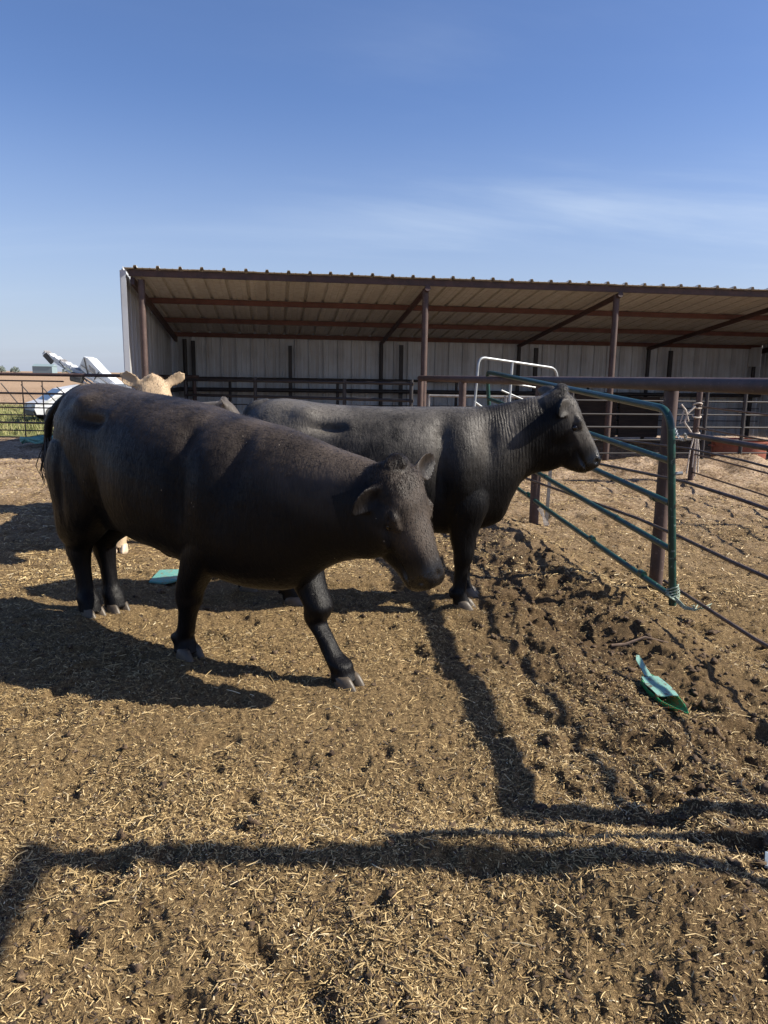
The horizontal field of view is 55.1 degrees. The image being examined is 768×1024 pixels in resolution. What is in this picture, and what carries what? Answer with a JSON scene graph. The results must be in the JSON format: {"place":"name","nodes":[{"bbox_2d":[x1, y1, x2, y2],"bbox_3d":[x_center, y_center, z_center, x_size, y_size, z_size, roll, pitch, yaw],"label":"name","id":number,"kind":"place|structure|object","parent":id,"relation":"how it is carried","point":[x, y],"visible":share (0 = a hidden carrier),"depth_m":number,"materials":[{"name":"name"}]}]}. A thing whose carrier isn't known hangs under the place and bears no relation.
{"place":"outdoors","nodes":[
{"label":"outdoors","id":0,"kind":"place"},
{"bbox_2d":[0,402,53,435],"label":"grass","id":1,"kind":"structure","parent":0,"point":[14,411],"depth_m":21.87,"materials":[{"name":"plant"}]},
{"bbox_2d":[32,364,56,372],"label":"distant barn","id":2,"kind":"structure","parent":0,"point":[44,368],"depth_m":561.07,"materials":[{"name":"white metal"}]},
{"bbox_2d":[0,371,767,1023],"bbox_3d":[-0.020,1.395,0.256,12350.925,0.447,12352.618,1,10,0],"label":"ground","id":3,"kind":"structure","parent":0,"point":[706,679],"depth_m":2.94,"materials":[{"name":"brown soil"}]},
{"bbox_2d":[0,366,5,371],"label":"distant tree","id":4,"kind":"object","parent":3,"relation":"on","point":[2,369],"visible":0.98,"depth_m":559.75,"materials":[{"name":"green plant"}]},
{"bbox_2d":[10,366,20,372],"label":"distant tree","id":5,"kind":"object","parent":3,"relation":"on","point":[15,369],"visible":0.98,"depth_m":563.82,"materials":[{"name":"green plant"}]},
{"bbox_2d":[20,435,52,443],"bbox_3d":[-6.575,-1.371,14.001,0.630,0.143,0.544,1,10,0],"label":"twine heap","id":6,"kind":"object","parent":3,"relation":"on","point":[36,439],"visible":0.66,"depth_m":13.78,"materials":[{"name":"teal plastic"}]},
{"bbox_2d":[23,384,78,418],"bbox_3d":[-9.430,-3.474,23.321,3.448,1.104,1.408,-7,13,-37],"label":"parked car","id":7,"kind":"object","parent":3,"relation":"on","point":[47,399],"visible":0.17,"depth_m":22.27,"materials":[{"name":"white paint"}]},
{"bbox_2d":[42,350,124,386],"bbox_3d":[-9.098,-4.106,23.875,3.634,2.156,1.300,1,10,0],"label":"conveyor machine","id":8,"kind":"object","parent":3,"relation":"on","point":[90,365],"visible":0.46,"depth_m":23.51,"materials":[{"name":"white paint"}]},
{"bbox_2d":[89,365,95,373],"bbox_3d":[-9.285,-4.527,23.430,0.220,0.340,0.015,1,10,0],"label":"hopper window","id":9,"kind":"structure","parent":8,"relation":"in","point":[91,369],"depth_m":23.42,"materials":[{"name":"grey glass"}]},
{"bbox_2d":[0,372,198,437],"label":"pipe fence","id":10,"kind":"object","parent":3,"relation":"on","point":[71,375],"visible":0.54,"depth_m":16.06,"materials":[{"name":"black metal"}]},
{"bbox_2d":[116,371,184,553],"bbox_3d":[-2.092,-0.505,6.690,0.726,1.522,2.414,-1,11,-11],"label":"steer","id":11,"kind":"object","parent":3,"relation":"on","point":[153,383],"visible":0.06,"depth_m":5.63,"materials":[{"name":"beige"}]},
{"bbox_2d":[149,569,178,583],"bbox_3d":[-1.582,0.476,5.441,0.250,0.051,0.240,1,10,0],"label":"plastic sheet","id":12,"kind":"object","parent":3,"relation":"on","point":[164,576],"visible":0.71,"depth_m":5.40,"materials":[{"name":"teal plastic"}]},
{"bbox_2d":[202,397,239,413],"bbox_3d":[-2.366,-0.619,7.987,1.945,1.269,0.704,0,10,-4],"label":"steer","id":13,"kind":"object","parent":3,"relation":"on","point":[223,403],"visible":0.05,"depth_m":7.86,"materials":[{"name":"beige"}]},
{"bbox_2d":[35,381,444,691],"bbox_3d":[-0.967,0.051,3.959,2.897,1.453,0.773,9,13,36],"label":"bull","id":14,"kind":"object","parent":3,"relation":"on","point":[204,493],"visible":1,"depth_m":3.54,"materials":[{"name":"black"}]},
{"bbox_2d":[184,376,413,406],"bbox_3d":[-1.740,-1.771,14.020,4.809,1.550,0.073,5,11,19],"label":"corral panel","id":15,"kind":"object","parent":3,"relation":"on","point":[344,382],"visible":0.46,"depth_m":13.80,"materials":[{"name":"black metal"}]},
{"bbox_2d":[0,509,767,1023],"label":"straw chaff","id":16,"kind":"object","parent":3,"relation":"on","point":[412,879],"visible":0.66,"depth_m":2.39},
{"bbox_2d":[0,454,767,1023],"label":"loose straw","id":17,"kind":"object","parent":3,"relation":"on","point":[614,834],"visible":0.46,"depth_m":2.42,"materials":[{"name":"beige plant"}]},
{"bbox_2d":[0,466,767,1023],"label":"manure clods","id":18,"kind":"object","parent":3,"relation":"on","point":[136,968],"visible":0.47,"depth_m":3.17,"materials":[{"name":"brown soil"}]},
{"bbox_2d":[0,450,767,613],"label":"pen straw","id":19,"kind":"object","parent":3,"relation":"on","point":[628,532],"visible":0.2,"depth_m":7.08,"materials":[{"name":"brown plant"}]},
{"bbox_2d":[238,382,600,610],"bbox_3d":[0.153,-0.125,4.899,2.552,1.490,0.730,1,10,0],"label":"bull","id":20,"kind":"object","parent":3,"relation":"on","point":[489,459],"visible":0.68,"depth_m":4.66,"materials":[{"name":"black"}]},
{"bbox_2d":[120,265,767,460],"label":"open shed","id":21,"kind":"structure","parent":3,"relation":"on","point":[223,323],"depth_m":17.53,"materials":[{"name":"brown metal"}]},
{"bbox_2d":[427,394,534,405],"bbox_3d":[1.835,-1.388,12.908,2.197,1.302,0.070,1,10,3],"label":"corral panel","id":22,"kind":"object","parent":3,"relation":"on","point":[429,396],"visible":0.2,"depth_m":12.78,"materials":[{"name":"metal"}]},
{"bbox_2d":[544,470,551,525],"bbox_3d":[1.758,-0.359,7.824,0.073,1.121,0.039,-6,12,-33],"label":"steel stake","id":23,"kind":"object","parent":3,"relation":"on","point":[548,495],"depth_m":7.85,"materials":[{"name":"grey metal"}]},
{"bbox_2d":[417,376,767,648],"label":"pipe fence","id":24,"kind":"object","parent":3,"relation":"on","point":[671,387],"visible":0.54,"depth_m":5.46,"materials":[{"name":"brown metal"}]},
{"bbox_2d":[473,357,557,406],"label":"bow gate","id":25,"kind":"structure","parent":24,"relation":"attached to","point":[475,403],"depth_m":11.11,"materials":[{"name":"white metal"}]},
{"bbox_2d":[538,508,549,524],"bbox_3d":[1.675,0.049,7.728,0.136,0.183,0.040,8,13,35],"label":"rag","id":26,"kind":"object","parent":24,"relation":"attached to","point":[541,511],"visible":0.91,"depth_m":7.72,"materials":[{"name":"fabric"}]},
{"bbox_2d":[486,370,682,605],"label":"green gate","id":27,"kind":"structure","parent":24,"relation":"attached to","point":[669,459],"depth_m":5.36,"materials":[{"name":"metal"}]},
{"bbox_2d":[665,584,711,610],"bbox_3d":[2.023,0.573,4.904,0.297,0.150,0.138,7,12,32],"label":"twine tie","id":28,"kind":"object","parent":27,"relation":"attached to","point":[679,602],"visible":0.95,"depth_m":4.94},
{"bbox_2d":[675,428,687,440],"bbox_3d":[2.039,-0.525,5.051,0.047,0.081,0.687,4,11,16],"label":"gate chain","id":29,"kind":"object","parent":24,"relation":"attached to","point":[685,438],"visible":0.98,"depth_m":5.00,"materials":[{"name":"silver metal"}]},
{"bbox_2d":[611,636,667,646],"bbox_3d":[1.440,0.733,4.152,0.306,0.075,0.030,2,11,8],"label":"dry stick","id":30,"kind":"object","parent":3,"relation":"on","point":[630,642],"visible":1,"depth_m":4.15,"materials":[{"name":"wood"}]},
{"bbox_2d":[636,655,688,713],"bbox_3d":[1.314,0.841,3.494,0.120,0.119,0.567,0,10,-3],"label":"feed scoop","id":31,"kind":"object","parent":3,"relation":"on","point":[658,686],"visible":0.98,"depth_m":3.48,"materials":[{"name":"green plastic"}]},
{"bbox_2d":[570,392,767,458],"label":"corral panel","id":32,"kind":"object","parent":3,"relation":"on","point":[705,414],"visible":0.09,"depth_m":12.87,"materials":[{"name":"black metal"}]},
{"bbox_2d":[687,392,767,496],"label":"rod fence","id":33,"kind":"object","parent":3,"relation":"on","point":[696,428],"visible":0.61,"depth_m":10.80,"materials":[{"name":"brown metal"}]},
{"bbox_2d":[679,402,702,475],"bbox_3d":[4.643,-1.113,11.250,0.372,1.123,0.187,1,10,0],"label":"cotton rope","id":34,"kind":"object","parent":33,"relation":"hanging from","point":[696,442],"visible":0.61,"depth_m":11.19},
{"bbox_2d":[708,437,767,458],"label":"feed tub","id":35,"kind":"object","parent":3,"relation":"on","point":[718,447],"visible":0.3,"depth_m":13.74,"materials":[{"name":"plastic"}]},
{"bbox_2d":[764,851,767,868],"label":"plastic scrap","id":36,"kind":"object","parent":3,"relation":"on","point":[766,858],"visible":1,"depth_m":2.27,"materials":[{"name":"white plastic"}]},
{"bbox_2d":[0,0,767,372],"label":"sky","id":37,"kind":"structure","parent":0,"point":[579,141],"materials":[{"name":"blue"}]}
]}

